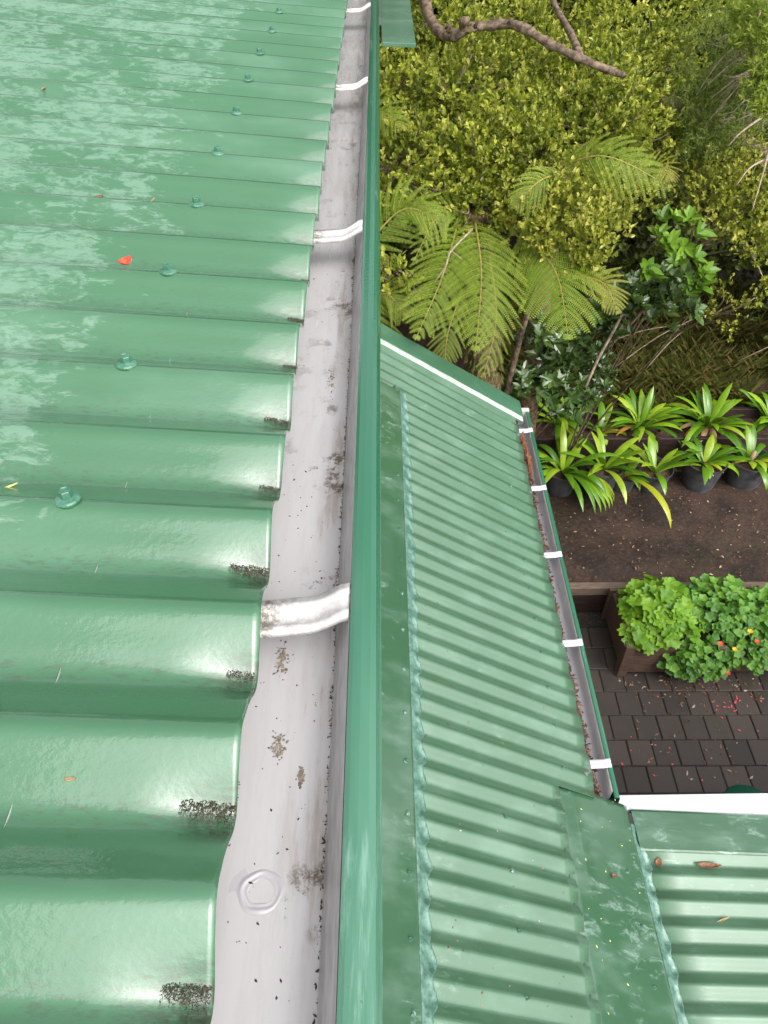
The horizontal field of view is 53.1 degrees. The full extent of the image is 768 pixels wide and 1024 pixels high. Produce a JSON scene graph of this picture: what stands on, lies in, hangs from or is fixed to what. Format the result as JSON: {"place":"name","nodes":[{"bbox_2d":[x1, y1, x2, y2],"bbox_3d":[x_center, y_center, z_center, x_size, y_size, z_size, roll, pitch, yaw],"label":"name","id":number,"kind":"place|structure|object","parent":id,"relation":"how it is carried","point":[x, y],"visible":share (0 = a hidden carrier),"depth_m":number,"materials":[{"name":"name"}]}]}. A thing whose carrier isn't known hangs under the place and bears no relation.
{"place":"outdoors","nodes":[
{"label":"outdoors","id":0,"kind":"place"},
{"bbox_2d":[380,21,726,232],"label":"hillside","id":1,"kind":"structure","parent":0,"point":[668,230],"depth_m":10.31,"materials":[{"name":"green plant"}]},
{"bbox_2d":[380,193,767,581],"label":"soil","id":2,"kind":"structure","parent":0,"point":[751,564],"depth_m":6.71,"materials":[{"name":"brown soil"}]},
{"bbox_2d":[0,0,767,1023],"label":"house","id":3,"kind":"structure","parent":2,"relation":"on","point":[146,450],"depth_m":0.72,"materials":[{"name":"green paint"}]},
{"bbox_2d":[64,777,74,780],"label":"fallen leaf","id":4,"kind":"object","parent":3,"relation":"on","point":[69,778],"visible":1,"depth_m":0.36,"materials":[{"name":"beige plant"}]},
{"bbox_2d":[117,256,131,264],"bbox_3d":[-0.237,-0.229,0.705,0.013,0.006,0.013,-7,44,-8],"label":"fallen petal","id":5,"kind":"object","parent":3,"relation":"on","point":[126,260],"visible":1,"depth_m":0.71,"materials":[{"name":"plant"}]},
{"bbox_2d":[159,982,212,1023],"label":"moss clump","id":6,"kind":"object","parent":3,"relation":"on","point":[184,998],"visible":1,"depth_m":0.31,"materials":[{"name":"grey plant"}]},
{"bbox_2d":[178,781,239,845],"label":"moss clump","id":7,"kind":"object","parent":3,"relation":"on","point":[211,803],"visible":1,"depth_m":0.36,"materials":[{"name":"grey plant"}]},
{"bbox_2d":[226,669,254,685],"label":"moss clump","id":8,"kind":"object","parent":3,"relation":"on","point":[243,677],"visible":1,"depth_m":0.42,"materials":[{"name":"grey plant"}]},
{"bbox_2d":[229,562,268,584],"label":"moss clump","id":9,"kind":"object","parent":3,"relation":"on","point":[252,569],"visible":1,"depth_m":0.47,"materials":[{"name":"grey plant"}]},
{"bbox_2d":[260,485,281,495],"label":"moss clump","id":10,"kind":"object","parent":3,"relation":"on","point":[268,488],"visible":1,"depth_m":0.53,"materials":[{"name":"grey plant"}]},
{"bbox_2d":[264,417,289,428],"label":"moss clump","id":11,"kind":"object","parent":3,"relation":"on","point":[281,422],"visible":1,"depth_m":0.58,"materials":[{"name":"grey plant"}]},
{"bbox_2d":[227,180,344,1000],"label":"gutter specks","id":12,"kind":"object","parent":3,"relation":"on","point":[276,997],"visible":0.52,"depth_m":0.42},
{"bbox_2d":[284,364,297,370],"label":"moss clump","id":13,"kind":"object","parent":3,"relation":"on","point":[286,366],"visible":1,"depth_m":0.64,"materials":[{"name":"grey plant"}]},
{"bbox_2d":[289,317,303,322],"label":"moss clump","id":14,"kind":"object","parent":3,"relation":"on","point":[301,320],"visible":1,"depth_m":0.70,"materials":[{"name":"grey plant"}]},
{"bbox_2d":[270,284,342,788],"bbox_3d":[-0.051,-0.070,0.657,0.039,0.001,0.645,0,44,0],"label":"gutter grime","id":15,"kind":"object","parent":3,"relation":"on","point":[300,772],"visible":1,"depth_m":0.45,"materials":[{"name":"brown soil"}]},
{"bbox_2d":[312,181,358,1023],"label":"gutter crease grime","id":16,"kind":"object","parent":3,"relation":"on","point":[324,842],"visible":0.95,"depth_m":0.45,"materials":[{"name":"black soil"}]},
{"bbox_2d":[426,494,571,1016],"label":"roof bits","id":17,"kind":"object","parent":3,"relation":"on","point":[497,830],"visible":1,"depth_m":2.11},
{"bbox_2d":[516,420,601,795],"bbox_3d":[0.709,0.233,3.342,0.070,0.069,2.120,0,44,0],"label":"gutter debris","id":18,"kind":"object","parent":3,"relation":"on","point":[586,736],"visible":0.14,"depth_m":2.93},
{"bbox_2d":[520,431,533,477],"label":"dead frond","id":19,"kind":"object","parent":18,"relation":"on","point":[528,457],"visible":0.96,"depth_m":3.83,"materials":[{"name":"brown plant"}]},
{"bbox_2d":[520,438,598,793],"bbox_3d":[0.701,0.241,3.349,0.046,0.063,2.112,0,44,0],"label":"gutter sludge","id":20,"kind":"object","parent":3,"relation":"on","point":[561,626],"visible":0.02,"depth_m":3.10,"materials":[{"name":"brown soil"}]},
{"bbox_2d":[655,858,661,866],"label":"fallen leaf","id":21,"kind":"object","parent":3,"relation":"on","point":[658,861],"visible":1,"depth_m":2.46,"materials":[{"name":"orange plant"}]},
{"bbox_2d":[697,862,721,867],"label":"fallen leaf","id":22,"kind":"object","parent":3,"relation":"on","point":[708,865],"visible":1,"depth_m":2.47,"materials":[{"name":"orange plant"}]},
{"bbox_2d":[380,88,447,334],"bbox_3d":[0.047,-0.660,5.029,0.582,3.505,1.388,0,44,0],"label":"tree fern","id":23,"kind":"object","parent":2,"relation":"on","point":[419,222],"visible":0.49,"depth_m":4.03,"materials":[{"name":"green plant"}]},
{"bbox_2d":[397,0,572,99],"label":"tall tree","id":24,"kind":"object","parent":2,"relation":"on","point":[435,13],"visible":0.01,"depth_m":8.60,"materials":[{"name":"green plant"}]},
{"bbox_2d":[397,182,632,389],"bbox_3d":[0.561,-0.300,4.928,1.234,3.129,1.313,34,53,30],"label":"tree fern","id":25,"kind":"object","parent":2,"relation":"on","point":[485,331],"visible":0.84,"depth_m":4.10,"materials":[{"name":"green plant"}]},
{"bbox_2d":[435,228,472,281],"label":"dead twig","id":26,"kind":"object","parent":25,"relation":"on","point":[452,249],"visible":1,"depth_m":3.90,"materials":[{"name":"beige wood"}]},
{"bbox_2d":[379,0,729,301],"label":"broadleaf tree","id":27,"kind":"object","parent":2,"relation":"on","point":[524,114],"visible":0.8,"depth_m":4.57,"materials":[{"name":"green plant"}]},
{"bbox_2d":[499,311,618,436],"bbox_3d":[1.329,-0.828,6.143,0.840,2.110,1.164,23,48,22],"label":"glossy shrub","id":28,"kind":"object","parent":2,"relation":"on","point":[558,351],"visible":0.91,"depth_m":5.75,"materials":[{"name":"green plant"}]},
{"bbox_2d":[516,385,601,453],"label":"strap plant","id":29,"kind":"object","parent":2,"relation":"on","point":[558,423],"visible":0.37,"depth_m":7.31,"materials":[{"name":"green plant"}]},
{"bbox_2d":[379,0,767,341],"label":"bush","id":30,"kind":"object","parent":2,"relation":"on","point":[643,240],"visible":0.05,"depth_m":7.29,"materials":[{"name":"green plant"}]},
{"bbox_2d":[488,157,660,393],"bbox_3d":[1.068,-0.726,5.259,0.828,3.284,1.101,20,47,20],"label":"broadleaf tree","id":31,"kind":"object","parent":2,"relation":"on","point":[556,226],"visible":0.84,"depth_m":4.08,"materials":[{"name":"green plant"}]},
{"bbox_2d":[537,420,620,510],"bbox_3d":[1.669,-0.386,6.838,0.882,0.553,0.964,0,44,0],"label":"potted plant","id":32,"kind":"object","parent":2,"relation":"on","point":[563,472],"visible":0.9,"depth_m":6.81,"materials":[{"name":"green plant"}]},
{"bbox_2d":[507,132,682,435],"bbox_3d":[1.098,-0.959,5.410,0.914,3.414,1.193,0,44,0],"label":"tree fern","id":33,"kind":"object","parent":2,"relation":"on","point":[531,403],"visible":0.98,"depth_m":4.05,"materials":[{"name":"green plant"}]},
{"bbox_2d":[559,426,651,502],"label":"potted plant","id":34,"kind":"object","parent":2,"relation":"on","point":[609,470],"visible":0.82,"depth_m":6.87,"materials":[{"name":"green plant"}]},
{"bbox_2d":[456,262,767,431],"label":"grass","id":35,"kind":"structure","parent":2,"relation":"on","point":[693,369],"depth_m":8.10,"materials":[{"name":"green plant"}]},
{"bbox_2d":[460,328,767,477],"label":"leaf litter","id":36,"kind":"object","parent":2,"relation":"on","point":[604,397],"visible":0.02,"depth_m":7.30,"materials":[{"name":"brown plant"}]},
{"bbox_2d":[568,260,706,450],"bbox_3d":[1.819,-0.873,5.938,0.872,2.457,0.948,21,48,21],"label":"glossy shrub","id":37,"kind":"object","parent":2,"relation":"on","point":[648,295],"visible":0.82,"depth_m":5.13,"materials":[{"name":"green plant"}]},
{"bbox_2d":[561,203,720,369],"bbox_3d":[1.814,-1.503,6.313,0.517,2.756,2.637,0,44,0],"label":"broadleaf shrub","id":38,"kind":"object","parent":2,"relation":"on","point":[672,242],"visible":0.8,"depth_m":4.74,"materials":[{"name":"green plant"}]},
{"bbox_2d":[515,269,767,387],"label":"brushwood","id":39,"kind":"object","parent":2,"relation":"on","point":[602,351],"visible":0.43,"depth_m":7.55,"materials":[{"name":"brown wood"}]},
{"bbox_2d":[613,457,670,527],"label":"potted plant","id":40,"kind":"object","parent":2,"relation":"on","point":[630,479],"visible":0.62,"depth_m":6.85,"materials":[{"name":"green plant"}]},
{"bbox_2d":[603,386,689,451],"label":"strap plant","id":41,"kind":"object","parent":2,"relation":"on","point":[637,423],"visible":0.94,"depth_m":7.35,"materials":[{"name":"green plant"}]},
{"bbox_2d":[535,407,767,459],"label":"garden bed","id":42,"kind":"object","parent":2,"relation":"on","point":[667,442],"visible":0.32,"depth_m":7.34,"materials":[{"name":"soil"}]},
{"bbox_2d":[576,401,627,444],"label":"strap plant","id":43,"kind":"object","parent":42,"relation":"on","point":[602,423],"visible":0.66,"depth_m":7.38,"materials":[{"name":"green plant"}]},
{"bbox_2d":[550,475,767,579],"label":"leaf litter","id":44,"kind":"object","parent":2,"relation":"on","point":[668,530],"visible":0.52,"depth_m":6.57,"materials":[{"name":"brown plant"}]},
{"bbox_2d":[620,436,701,494],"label":"potted plant","id":45,"kind":"object","parent":2,"relation":"on","point":[659,471],"visible":0.9,"depth_m":6.89,"materials":[{"name":"green plant"}]},
{"bbox_2d":[603,94,767,353],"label":"broadleaf tree","id":46,"kind":"object","parent":2,"relation":"on","point":[754,229],"visible":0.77,"depth_m":4.92,"materials":[{"name":"green plant"}]},
{"bbox_2d":[645,273,764,347],"bbox_3d":[2.526,-1.625,6.767,0.346,2.220,2.890,6,44,6],"label":"broadleaf tree","id":47,"kind":"object","parent":2,"relation":"on","point":[713,312],"visible":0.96,"depth_m":5.25,"materials":[{"name":"green plant"}]},
{"bbox_2d":[645,0,767,210],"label":"feathery tree","id":48,"kind":"object","parent":2,"relation":"on","point":[747,25],"visible":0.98,"depth_m":4.73,"materials":[{"name":"green plant"}]},
{"bbox_2d":[661,382,754,447],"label":"strap plant","id":49,"kind":"object","parent":2,"relation":"on","point":[706,410],"visible":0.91,"depth_m":7.35,"materials":[{"name":"green plant"}]},
{"bbox_2d":[667,434,751,493],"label":"potted plant","id":50,"kind":"object","parent":2,"relation":"on","point":[704,477],"visible":0.97,"depth_m":6.90,"materials":[{"name":"green plant"}]},
{"bbox_2d":[719,424,767,489],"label":"potted plant","id":51,"kind":"object","parent":2,"relation":"on","point":[753,473],"visible":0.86,"depth_m":6.92,"materials":[{"name":"green plant"}]},
{"bbox_2d":[738,389,767,434],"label":"strap plant","id":52,"kind":"object","parent":2,"relation":"on","point":[757,401],"visible":0.84,"depth_m":7.41,"materials":[{"name":"green plant"}]},
{"bbox_2d":[576,611,767,794],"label":"paving","id":53,"kind":"structure","parent":0,"point":[636,779],"depth_m":5.59,"materials":[{"name":"brick"}]},
{"bbox_2d":[569,582,767,610],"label":"retaining edge","id":54,"kind":"object","parent":53,"relation":"on","point":[589,596],"depth_m":6.17,"materials":[{"name":"brown wood"}]},
{"bbox_2d":[595,673,763,780],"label":"paving litter","id":55,"kind":"object","parent":53,"relation":"on","point":[720,746],"visible":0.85,"depth_m":5.78,"materials":[{"name":"brown plant"}]},
{"bbox_2d":[601,588,767,676],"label":"planter box","id":56,"kind":"object","parent":53,"relation":"on","point":[630,659],"visible":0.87,"depth_m":5.85,"materials":[{"name":"wood"}]},
{"bbox_2d":[616,574,706,655],"bbox_3d":[2.091,0.724,5.778,0.699,0.412,0.674,0,44,0],"label":"lobed plant","id":57,"kind":"object","parent":56,"relation":"on","point":[655,613],"visible":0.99,"depth_m":5.67,"materials":[{"name":"green plant"}]},
{"bbox_2d":[656,573,767,682],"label":"flowering plant","id":58,"kind":"object","parent":56,"relation":"in","point":[747,617],"visible":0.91,"depth_m":5.69,"materials":[{"name":"green plant"}]},
{"bbox_2d":[621,695,767,782],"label":"fallen petals","id":59,"kind":"object","parent":53,"relation":"on","point":[735,701],"visible":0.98,"depth_m":5.69,"materials":[{"name":"red plant"}]},
{"bbox_2d":[723,785,762,793],"bbox_3d":[2.299,1.980,4.933,0.350,0.313,0.348,0,44,0],"label":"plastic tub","id":60,"kind":"object","parent":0,"point":[738,789],"visible":0.17,"depth_m":4.92,"materials":[{"name":"green plastic"}]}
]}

